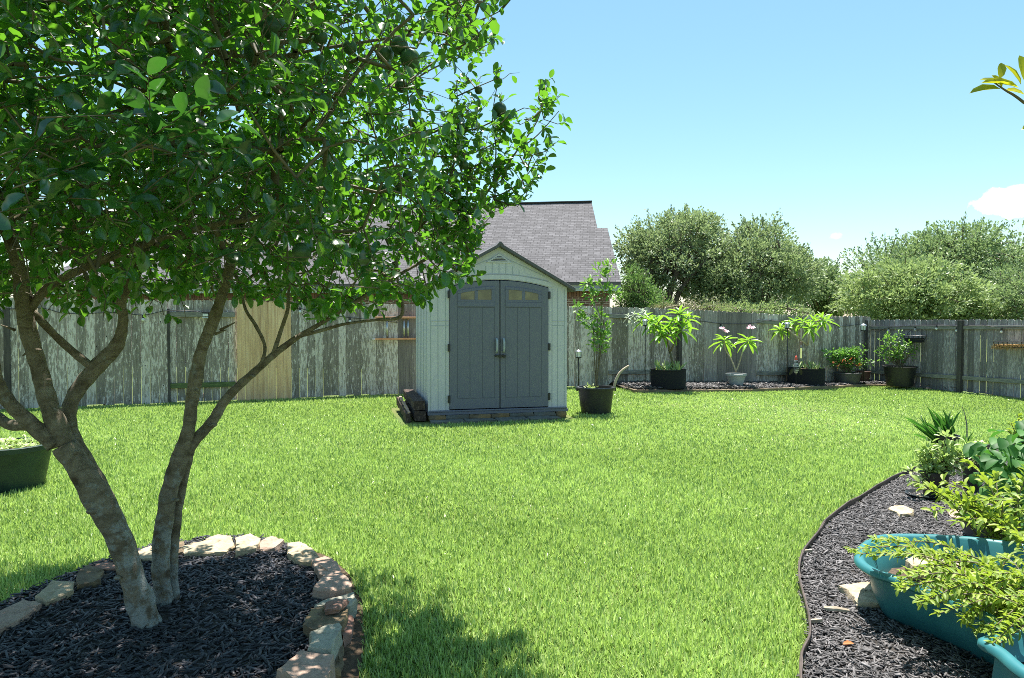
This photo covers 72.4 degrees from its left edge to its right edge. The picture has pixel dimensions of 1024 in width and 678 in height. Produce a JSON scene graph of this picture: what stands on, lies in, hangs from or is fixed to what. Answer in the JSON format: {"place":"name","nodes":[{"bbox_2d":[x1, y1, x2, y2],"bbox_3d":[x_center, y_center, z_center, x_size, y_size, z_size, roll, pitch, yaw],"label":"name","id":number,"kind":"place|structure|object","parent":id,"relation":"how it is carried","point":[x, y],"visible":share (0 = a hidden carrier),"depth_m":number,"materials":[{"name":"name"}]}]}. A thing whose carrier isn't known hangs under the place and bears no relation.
{"place":"outdoors","nodes":[
{"label":"outdoors","id":0,"kind":"place"},
{"bbox_2d":[0,323,1023,677],"bbox_3d":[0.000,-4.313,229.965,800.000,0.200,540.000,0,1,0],"label":"lawn","id":1,"kind":"structure","parent":0,"point":[398,415],"depth_m":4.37,"materials":[{"name":"green plant"}]},
{"bbox_2d":[0,599,41,634],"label":"edging stone","id":2,"kind":"object","parent":1,"relation":"on","point":[13,615],"visible":0.66,"depth_m":3.35,"materials":[{"name":"grey stone"}]},
{"bbox_2d":[0,434,51,492],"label":"potted plant","id":3,"kind":"object","parent":1,"relation":"on","point":[24,460],"visible":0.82,"depth_m":6.13,"materials":[{"name":"green plant"}]},
{"bbox_2d":[33,580,73,605],"bbox_3d":[-2.369,1.354,3.628,0.207,0.118,0.283,0,1,0],"label":"edging stone","id":4,"kind":"object","parent":1,"relation":"on","point":[51,592],"visible":0.53,"depth_m":3.60,"materials":[{"name":"grey stone"}]},
{"bbox_2d":[75,565,103,590],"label":"edging stone","id":5,"kind":"object","parent":1,"relation":"on","point":[88,575],"visible":0.65,"depth_m":3.83,"materials":[{"name":"grey stone"}]},
{"bbox_2d":[138,546,151,561],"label":"edging stone","id":6,"kind":"object","parent":1,"relation":"on","point":[145,554],"visible":0.38,"depth_m":4.23,"materials":[{"name":"beige stone"}]},
{"bbox_2d":[0,533,326,677],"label":"mulch","id":7,"kind":"object","parent":1,"relation":"on","point":[41,666],"visible":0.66,"depth_m":3.24,"materials":[{"name":"black wood"}]},
{"bbox_2d":[89,559,115,571],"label":"edging stone","id":8,"kind":"object","parent":7,"relation":"on","point":[109,566],"visible":0.4,"depth_m":4.04,"materials":[{"name":"beige stone"}]},
{"bbox_2d":[259,536,283,553],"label":"edging stone","id":9,"kind":"object","parent":7,"relation":"on","point":[270,543],"visible":0.64,"depth_m":4.38,"materials":[{"name":"beige stone"}]},
{"bbox_2d":[287,542,318,566],"bbox_3d":[-1.277,1.331,4.225,0.161,0.129,0.425,-1,2,-30],"label":"edging stone","id":10,"kind":"object","parent":7,"relation":"on","point":[299,553],"visible":0.63,"depth_m":4.16,"materials":[{"name":"beige stone"}]},
{"bbox_2d":[178,542,184,554],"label":"edging stone","id":11,"kind":"object","parent":1,"relation":"on","point":[181,549],"visible":0.32,"depth_m":4.32,"materials":[{"name":"beige stone"}]},
{"bbox_2d":[182,534,234,558],"bbox_3d":[-1.894,1.334,4.406,0.338,0.118,0.369,0,1,0],"label":"edging stone","id":12,"kind":"object","parent":1,"relation":"on","point":[217,545],"visible":0.62,"depth_m":4.33,"materials":[{"name":"beige stone"}]},
{"bbox_2d":[235,533,259,557],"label":"edging stone","id":13,"kind":"object","parent":1,"relation":"on","point":[247,543],"visible":0.67,"depth_m":4.35,"materials":[{"name":"beige stone"}]},
{"bbox_2d":[0,0,572,630],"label":"citrus tree","id":14,"kind":"object","parent":1,"relation":"on","point":[156,52],"visible":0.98,"depth_m":2.76,"materials":[{"name":"green plant"}]},
{"bbox_2d":[278,651,334,677],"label":"edging stone","id":15,"kind":"object","parent":1,"relation":"on","point":[302,664],"visible":1,"depth_m":2.73,"materials":[{"name":"grey stone"}]},
{"bbox_2d":[304,604,346,641],"bbox_3d":[-0.869,1.353,3.268,0.186,0.136,0.270,0,1,-8],"label":"edging stone","id":16,"kind":"object","parent":1,"relation":"on","point":[317,617],"visible":0.56,"depth_m":3.23,"materials":[{"name":"grey stone"}]},
{"bbox_2d":[324,598,349,614],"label":"edging stone","id":17,"kind":"object","parent":16,"relation":"on","point":[337,605],"visible":1,"depth_m":3.31,"materials":[{"name":"brown stone"}]},
{"bbox_2d":[35,200,620,363],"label":"brick house","id":18,"kind":"structure","parent":1,"relation":"on","point":[568,242],"depth_m":24.13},
{"bbox_2d":[311,556,351,601],"bbox_3d":[-1.001,1.337,3.864,0.202,0.138,0.593,0,2,-16],"label":"edging stone","id":19,"kind":"object","parent":1,"relation":"on","point":[333,579],"visible":0.69,"depth_m":3.71,"materials":[{"name":"grey stone"}]},
{"bbox_2d":[315,551,364,677],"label":"soil strip","id":20,"kind":"object","parent":1,"relation":"on","point":[353,652],"visible":0.32,"depth_m":3.19,"materials":[{"name":"brown soil"}]},
{"bbox_2d":[307,623,341,660],"bbox_3d":[-0.813,1.346,2.998,0.142,0.167,0.260,0,1,0],"label":"edging stone","id":21,"kind":"object","parent":20,"relation":"on","point":[326,639],"visible":0.59,"depth_m":2.98,"materials":[{"name":"grey stone"}]},
{"bbox_2d":[315,592,357,618],"bbox_3d":[-0.884,1.358,3.508,0.214,0.112,0.172,-1,2,-19],"label":"edging stone","id":22,"kind":"object","parent":20,"relation":"on","point":[351,606],"visible":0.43,"depth_m":3.49,"materials":[{"name":"grey stone"}]},
{"bbox_2d":[334,642,344,677],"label":"edging stone","id":23,"kind":"object","parent":20,"relation":"on","point":[338,664],"visible":0.54,"depth_m":2.96,"materials":[{"name":"grey stone"}]},
{"bbox_2d":[343,615,353,647],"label":"edging stone","id":24,"kind":"object","parent":20,"relation":"on","point":[348,634],"visible":0.73,"depth_m":3.24,"materials":[{"name":"stone"}]},
{"bbox_2d":[396,397,410,422],"bbox_3d":[-1.717,1.102,11.037,0.086,0.229,1.500,0,2,-14],"label":"landscape timber","id":25,"kind":"object","parent":1,"relation":"on","point":[405,414],"visible":0.78,"depth_m":10.66,"materials":[{"name":"wood"}]},
{"bbox_2d":[399,396,409,412],"bbox_3d":[-1.700,1.025,11.034,0.053,0.111,1.450,0,2,-14],"label":"landscape timber","id":26,"kind":"object","parent":25,"relation":"on","point":[405,405],"visible":1,"depth_m":10.91,"materials":[{"name":"brown wood"}]},
{"bbox_2d":[405,400,425,420],"bbox_3d":[-1.551,1.126,11.146,0.187,0.155,1.570,0,2,-14],"label":"landscape timber","id":27,"kind":"object","parent":1,"relation":"on","point":[418,415],"visible":0.54,"depth_m":10.40,"materials":[{"name":"brown wood"}]},
{"bbox_2d":[403,389,424,409],"bbox_3d":[-1.570,0.963,11.184,0.184,0.168,1.620,0,2,-14],"label":"landscape timber","id":28,"kind":"object","parent":27,"relation":"on","point":[414,399],"visible":1,"depth_m":10.74,"materials":[{"name":"brown wood"}]},
{"bbox_2d":[0,297,869,409],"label":"back fence","id":29,"kind":"object","parent":1,"relation":"on","point":[351,363],"visible":0.54,"depth_m":13.52,"materials":[{"name":"grey wood"}]},
{"bbox_2d":[12,308,199,320],"bbox_3d":[-7.015,-0.422,12.179,2.903,0.236,0.055,-1,2,-22],"label":"string light","id":30,"kind":"object","parent":29,"relation":"hanging from","point":[142,319],"visible":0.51,"depth_m":12.36,"materials":[{"name":"black plastic"}]},
{"bbox_2d":[201,312,208,317],"bbox_3d":[-5.562,-0.434,12.703,0.130,0.112,0.097,-1,2,-22],"label":"solar fence light","id":31,"kind":"object","parent":29,"relation":"attached to","point":[205,314],"visible":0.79,"depth_m":12.68,"materials":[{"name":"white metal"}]},
{"bbox_2d":[299,307,397,322],"bbox_3d":[-3.250,-0.476,13.680,2.046,0.332,0.055,-1,2,-22],"label":"string light","id":32,"kind":"object","parent":29,"relation":"attached to","point":[300,308],"visible":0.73,"depth_m":13.69,"materials":[{"name":"black plastic"}]},
{"bbox_2d":[372,317,415,339],"bbox_3d":[-2.022,-0.220,14.128,1.604,0.460,0.071,-1,2,-22],"label":"ladder","id":33,"kind":"object","parent":29,"relation":"attached to","point":[403,338],"visible":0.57,"depth_m":14.04,"materials":[{"name":"metal"}]},
{"bbox_2d":[657,320,858,329],"bbox_3d":[6.263,-0.349,17.476,6.585,0.264,0.056,-1,2,-22],"label":"string light","id":34,"kind":"object","parent":29,"relation":"hanging from","point":[839,328],"visible":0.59,"depth_m":17.32,"materials":[{"name":"black plastic"}]},
{"bbox_2d":[426,414,445,421],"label":"footing stone","id":35,"kind":"object","parent":1,"relation":"on","point":[436,417],"visible":0.41,"depth_m":10.42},
{"bbox_2d":[416,242,575,415],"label":"garden shed","id":36,"kind":"structure","parent":35,"relation":"on","point":[495,341],"depth_m":10.65,"materials":[{"name":"white plastic"}]},
{"bbox_2d":[448,281,498,408],"bbox_3d":[-0.571,0.085,10.541,0.791,1.938,0.111,0,2,-14],"label":"door","id":37,"kind":"structure","parent":36,"relation":"in","point":[473,345],"depth_m":10.55,"materials":[{"name":"grey plastic"}]},
{"bbox_2d":[500,281,550,407],"bbox_3d":[0.212,0.080,10.737,0.791,1.938,0.111,0,2,-14],"label":"door","id":38,"kind":"structure","parent":36,"relation":"in","point":[525,345],"depth_m":10.74,"materials":[{"name":"grey plastic"}]},
{"bbox_2d":[430,419,464,423],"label":"paving slab","id":39,"kind":"structure","parent":1,"relation":"on","point":[454,421],"depth_m":10.23,"materials":[{"name":"grey concrete"}]},
{"bbox_2d":[445,414,468,419],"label":"footing stone","id":40,"kind":"object","parent":1,"relation":"on","point":[449,417],"visible":0.38,"depth_m":10.49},
{"bbox_2d":[463,418,495,422],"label":"paving slab","id":41,"kind":"structure","parent":1,"relation":"on","point":[475,420],"depth_m":10.36,"materials":[{"name":"grey concrete"}]},
{"bbox_2d":[469,414,490,418],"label":"footing stone","id":42,"kind":"object","parent":1,"relation":"on","point":[472,416],"visible":0.45,"depth_m":10.57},
{"bbox_2d":[490,413,508,418],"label":"footing stone","id":43,"kind":"object","parent":1,"relation":"on","point":[498,415],"visible":0.24,"depth_m":10.65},
{"bbox_2d":[495,416,527,421],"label":"paving slab","id":44,"kind":"structure","parent":1,"relation":"on","point":[497,419],"depth_m":10.51,"materials":[{"name":"grey concrete"}]},
{"bbox_2d":[509,412,533,416],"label":"footing stone","id":45,"kind":"object","parent":1,"relation":"on","point":[524,414],"visible":0.26,"depth_m":10.74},
{"bbox_2d":[526,415,560,420],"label":"paving slab","id":46,"kind":"structure","parent":1,"relation":"on","point":[548,417],"depth_m":10.61,"materials":[{"name":"grey concrete"}]},
{"bbox_2d":[533,412,555,415],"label":"footing stone","id":47,"kind":"object","parent":1,"relation":"on","point":[544,413],"visible":0.35,"depth_m":10.82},
{"bbox_2d":[554,411,566,416],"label":"footing stone","id":48,"kind":"object","parent":1,"relation":"on","point":[561,413],"visible":0.39,"depth_m":10.88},
{"bbox_2d":[575,350,581,385],"bbox_3d":[1.438,0.646,15.144,0.155,0.830,0.155,0,1,0],"label":"solar lantern","id":49,"kind":"object","parent":1,"relation":"on","point":[578,354],"visible":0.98,"depth_m":15.11,"materials":[{"name":"black metal"}]},
{"bbox_2d":[572,258,622,414],"bbox_3d":[1.355,-0.053,11.324,0.681,2.524,0.694,1,2,39],"label":"potted tree","id":50,"kind":"object","parent":1,"relation":"on","point":[596,398],"visible":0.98,"depth_m":11.25,"materials":[{"name":"green plant"}]},
{"bbox_2d":[613,365,628,390],"bbox_3d":[1.744,0.629,11.251,0.281,0.425,0.047,0,1,0],"label":"bare stick","id":51,"kind":"object","parent":50,"relation":"in","point":[618,375],"visible":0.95,"depth_m":11.23,"materials":[{"name":"beige wood"}]},
{"bbox_2d":[611,262,673,307],"bbox_3d":[4.363,-0.636,23.762,2.216,4.006,1.996,0,1,0],"label":"garden shrub","id":52,"kind":"object","parent":1,"relation":"on","point":[638,296],"visible":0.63,"depth_m":23.47,"materials":[{"name":"green plant"}]},
{"bbox_2d":[612,203,753,308],"bbox_3d":[6.574,-2.100,26.900,5.670,6.425,5.313,0,1,0],"label":"oak tree","id":53,"kind":"object","parent":1,"relation":"on","point":[669,251],"visible":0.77,"depth_m":26.04,"materials":[{"name":"green plant"}]},
{"bbox_2d":[642,291,733,311],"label":"garden shrub","id":54,"kind":"object","parent":1,"relation":"on","point":[677,305],"visible":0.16,"depth_m":22.83,"materials":[{"name":"green plant"}]},
{"bbox_2d":[696,288,814,321],"bbox_3d":[8.007,-0.179,23.175,4.032,3.062,2.206,0,1,0],"label":"garden shrub","id":55,"kind":"object","parent":1,"relation":"on","point":[770,307],"visible":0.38,"depth_m":22.95,"materials":[{"name":"green plant"}]},
{"bbox_2d":[681,207,832,314],"bbox_3d":[8.943,-1.856,25.973,5.206,5.985,5.054,-1,2,-39],"label":"oak tree","id":56,"kind":"object","parent":1,"relation":"on","point":[791,265],"visible":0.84,"depth_m":24.95,"materials":[{"name":"green plant"}]},
{"bbox_2d":[608,379,955,390],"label":"mulch","id":57,"kind":"object","parent":1,"relation":"on","point":[722,383],"visible":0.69,"depth_m":16.24,"materials":[{"name":"brown wood"}]},
{"bbox_2d":[616,383,636,392],"bbox_3d":[2.443,1.073,15.434,0.090,0.094,1.764,0,1,-9],"label":"border timber","id":58,"kind":"object","parent":57,"relation":"on","point":[631,389],"visible":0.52,"depth_m":14.82,"materials":[{"name":"wood"}]},
{"bbox_2d":[642,319,647,374],"bbox_3d":[2.832,0.326,14.925,0.124,1.505,0.124,0,1,0],"label":"solar lantern","id":59,"kind":"object","parent":57,"relation":"on","point":[645,322],"visible":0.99,"depth_m":14.91,"materials":[{"name":"black metal"}]},
{"bbox_2d":[623,305,700,388],"bbox_3d":[3.298,0.151,15.159,1.720,1.788,1.218,0,1,0],"label":"potted plant","id":60,"kind":"object","parent":57,"relation":"on","point":[670,376],"visible":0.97,"depth_m":14.99,"materials":[{"name":"green plant"}]},
{"bbox_2d":[636,389,750,392],"bbox_3d":[3.955,1.130,15.118,2.956,0.179,0.091,-1,2,-22],"label":"border timber","id":61,"kind":"object","parent":57,"relation":"on","point":[688,390],"visible":0.56,"depth_m":15.05,"materials":[{"name":"brown wood"}]},
{"bbox_2d":[709,324,761,384],"bbox_3d":[5.176,0.369,16.190,1.164,1.431,0.722,0,1,0],"label":"potted plant","id":62,"kind":"object","parent":57,"relation":"on","point":[735,378],"visible":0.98,"depth_m":16.14,"materials":[{"name":"green plant"}]},
{"bbox_2d":[784,322,789,376],"bbox_3d":[6.682,0.379,17.026,0.136,1.580,0.136,0,1,0],"label":"solar lantern","id":63,"kind":"object","parent":57,"relation":"on","point":[787,325],"visible":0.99,"depth_m":17.01,"materials":[{"name":"black metal"}]},
{"bbox_2d":[789,356,801,374],"bbox_3d":[6.740,0.802,16.617,0.319,0.820,0.140,0,1,0],"label":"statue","id":64,"kind":"object","parent":57,"relation":"on","point":[795,368],"visible":1,"depth_m":16.58,"materials":[{"name":"grey metal"}]},
{"bbox_2d":[769,311,839,385],"bbox_3d":[7.303,0.226,17.453,1.810,1.833,1.082,0,1,0],"label":"potted plant","id":65,"kind":"object","parent":57,"relation":"on","point":[814,375],"visible":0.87,"depth_m":17.33,"materials":[{"name":"green plant"}]},
{"bbox_2d":[821,343,874,383],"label":"potted plant","id":66,"kind":"object","parent":57,"relation":"on","point":[846,374],"visible":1,"depth_m":18.00,"materials":[{"name":"green plant"}]},
{"bbox_2d":[855,363,870,381],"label":"potted plant","id":67,"kind":"object","parent":57,"relation":"on","point":[866,375],"visible":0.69,"depth_m":18.34,"materials":[{"name":"brown plant"}]},
{"bbox_2d":[869,384,914,387],"bbox_3d":[10.172,1.210,17.707,2.109,0.091,0.090,0,2,18],"label":"border timber","id":68,"kind":"object","parent":57,"relation":"on","point":[876,385],"visible":0.12,"depth_m":17.89,"materials":[{"name":"brown wood"}]},
{"bbox_2d":[784,305,824,346],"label":"house","id":69,"kind":"structure","parent":1,"relation":"on","point":[801,328],"depth_m":45.24,"materials":[{"name":"brick"}]},
{"bbox_2d":[751,384,868,391],"bbox_3d":[7.246,1.183,16.859,4.472,0.186,0.090,-1,2,-32],"label":"border timber","id":70,"kind":"object","parent":1,"relation":"on","point":[808,388],"visible":0.7,"depth_m":16.73,"materials":[{"name":"brown wood"}]},
{"bbox_2d":[860,324,866,383],"bbox_3d":[8.976,0.399,17.893,0.161,1.582,0.161,0,1,0],"label":"solar lantern","id":71,"kind":"object","parent":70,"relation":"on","point":[863,327],"visible":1,"depth_m":17.87,"materials":[{"name":"black metal"}]},
{"bbox_2d":[791,248,854,316],"bbox_3d":[13.666,-1.494,30.750,3.536,5.009,4.454,0,1,0],"label":"oak tree","id":72,"kind":"object","parent":1,"relation":"on","point":[819,302],"visible":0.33,"depth_m":30.11,"materials":[{"name":"green plant"}]},
{"bbox_2d":[873,329,921,386],"bbox_3d":[9.625,0.448,17.424,0.980,1.428,0.788,-1,2,-31],"label":"potted plant","id":73,"kind":"object","parent":1,"relation":"on","point":[899,374],"visible":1,"depth_m":17.38,"materials":[{"name":"green plant"}]},
{"bbox_2d":[796,449,1021,677],"bbox_3d":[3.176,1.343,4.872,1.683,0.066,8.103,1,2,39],"label":"mulch","id":74,"kind":"object","parent":1,"relation":"on","point":[845,529],"visible":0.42,"depth_m":3.51,"materials":[{"name":"wood"}]},
{"bbox_2d":[824,606,849,612],"bbox_3d":[1.629,1.355,3.511,0.117,0.031,0.030,0,2,17],"label":"wood chunk","id":75,"kind":"object","parent":74,"relation":"on","point":[835,608],"visible":1,"depth_m":3.50,"materials":[{"name":"beige wood"}]},
{"bbox_2d":[837,581,879,609],"bbox_3d":[1.870,1.367,3.707,0.228,0.085,0.314,0,1,0],"label":"flat stone","id":76,"kind":"object","parent":74,"relation":"on","point":[860,594],"visible":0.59,"depth_m":3.67,"materials":[{"name":"beige stone"}]},
{"bbox_2d":[888,505,913,518],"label":"flat stone","id":77,"kind":"object","parent":74,"relation":"on","point":[903,510],"visible":0.69,"depth_m":5.30,"materials":[{"name":"beige stone"}]},
{"bbox_2d":[916,493,927,500],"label":"flat stone","id":78,"kind":"object","parent":74,"relation":"on","point":[921,494],"visible":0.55,"depth_m":5.78,"materials":[{"name":"beige stone"}]},
{"bbox_2d":[905,489,944,501],"bbox_3d":[3.448,1.302,5.822,0.320,0.037,0.318,0,1,0],"label":"saucer","id":79,"kind":"object","parent":74,"relation":"on","point":[914,491],"visible":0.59,"depth_m":5.81,"materials":[{"name":"black plastic"}]},
{"bbox_2d":[899,426,979,497],"bbox_3d":[3.624,1.024,5.826,0.864,0.594,0.309,0,1,0],"label":"potted plant","id":80,"kind":"object","parent":79,"relation":"on","point":[944,460],"visible":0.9,"depth_m":5.79,"materials":[{"name":"green plant"}]},
{"bbox_2d":[854,534,1023,666],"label":"planter tub","id":81,"kind":"object","parent":74,"relation":"on","point":[881,572],"visible":0.52,"depth_m":3.37,"materials":[{"name":"teal plastic"}]},
{"bbox_2d":[905,556,937,579],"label":"flat stone","id":82,"kind":"object","parent":81,"relation":"on","point":[910,563],"visible":0.38,"depth_m":3.67,"materials":[{"name":"beige stone"}]},
{"bbox_2d":[843,534,1023,647],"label":"golden shrub","id":83,"kind":"object","parent":81,"relation":"on","point":[1001,590],"visible":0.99,"depth_m":2.97,"materials":[{"name":"green plant"}]},
{"bbox_2d":[905,557,1022,627],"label":"wood chips","id":84,"kind":"object","parent":81,"relation":"on","point":[972,571],"visible":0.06,"depth_m":3.73,"materials":[{"name":"brown wood"}]},
{"bbox_2d":[947,510,959,517],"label":"flat stone","id":85,"kind":"object","parent":74,"relation":"on","point":[951,514],"visible":0.2,"depth_m":5.25,"materials":[{"name":"beige stone"}]},
{"bbox_2d":[962,406,967,437],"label":"bare twig","id":86,"kind":"object","parent":74,"relation":"on","point":[966,425],"visible":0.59,"depth_m":7.63,"materials":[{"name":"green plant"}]},
{"bbox_2d":[907,458,1023,556],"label":"golden shrub","id":87,"kind":"object","parent":74,"relation":"on","point":[1007,527],"visible":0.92,"depth_m":4.01,"materials":[{"name":"green plant"}]},
{"bbox_2d":[958,435,986,491],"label":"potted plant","id":88,"kind":"object","parent":74,"relation":"on","point":[966,471],"visible":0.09,"depth_m":6.03,"materials":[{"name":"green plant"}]},
{"bbox_2d":[960,502,993,537],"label":"potted plant","id":89,"kind":"object","parent":74,"relation":"on","point":[968,531],"visible":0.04,"depth_m":4.71,"materials":[{"name":"black plant"}]},
{"bbox_2d":[962,420,1023,537],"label":"broad leaved plant","id":90,"kind":"object","parent":74,"relation":"on","point":[989,461],"visible":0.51,"depth_m":4.60,"materials":[{"name":"green plant"}]},
{"bbox_2d":[969,55,1023,129],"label":"young tree","id":91,"kind":"object","parent":74,"relation":"on","point":[998,79],"visible":1,"depth_m":1.34,"materials":[{"name":"green plant"}]},
{"bbox_2d":[977,633,1023,677],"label":"planter tub","id":92,"kind":"object","parent":74,"relation":"on","point":[1008,661],"visible":0.94,"depth_m":2.62,"materials":[{"name":"teal plastic"}]},
{"bbox_2d":[1005,413,1023,443],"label":"golden shrub","id":93,"kind":"object","parent":74,"relation":"on","point":[1019,419],"visible":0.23,"depth_m":5.02,"materials":[{"name":"yellow plant"}]},
{"bbox_2d":[798,439,1023,677],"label":"lawn edging","id":94,"kind":"object","parent":1,"relation":"on","point":[805,550],"visible":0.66,"depth_m":4.52,"materials":[{"name":"black plastic"}]},
{"bbox_2d":[823,240,1022,369],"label":"oak tree","id":95,"kind":"object","parent":1,"relation":"on","point":[928,288],"visible":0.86,"depth_m":23.38,"materials":[{"name":"green plant"}]},
{"bbox_2d":[836,211,1023,363],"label":"oak tree","id":96,"kind":"object","parent":1,"relation":"on","point":[980,250],"visible":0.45,"depth_m":26.90,"materials":[{"name":"green plant"}]},
{"bbox_2d":[905,407,984,455],"bbox_3d":[4.764,1.006,7.731,0.748,0.552,0.465,0,1,0],"label":"strap leaved plant","id":97,"kind":"object","parent":1,"relation":"on","point":[929,430],"visible":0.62,"depth_m":7.65,"materials":[{"name":"green plant"}]},
{"bbox_2d":[869,319,1023,397],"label":"side fence","id":98,"kind":"object","parent":1,"relation":"on","point":[941,361],"visible":0.84,"depth_m":16.46,"materials":[{"name":"grey wood"}]},
{"bbox_2d":[903,329,926,342],"bbox_3d":[9.979,-0.072,17.489,0.236,0.336,0.667,-1,2,-22],"label":"wall basket","id":99,"kind":"object","parent":98,"relation":"attached to","point":[917,340],"depth_m":17.35,"materials":[{"name":"black metal"}]},
{"bbox_2d":[878,324,1014,332],"bbox_3d":[10.402,-0.251,16.817,0.056,0.204,4.263,-1,2,-22],"label":"string light","id":100,"kind":"object","parent":98,"relation":"hanging from","point":[936,328],"visible":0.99,"depth_m":16.94,"materials":[{"name":"black plastic"}]},
{"bbox_2d":[991,341,1023,350],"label":"window basket","id":101,"kind":"object","parent":98,"relation":"attached to","point":[1012,346],"depth_m":15.23,"materials":[{"name":"brown wicker"}]},
{"bbox_2d":[974,257,1023,340],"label":"oak tree","id":102,"kind":"object","parent":1,"relation":"on","point":[1012,290],"visible":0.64,"depth_m":23.51,"materials":[{"name":"green plant"}]},
{"bbox_2d":[0,0,1023,316],"label":"sky","id":103,"kind":"structure","parent":0,"point":[853,119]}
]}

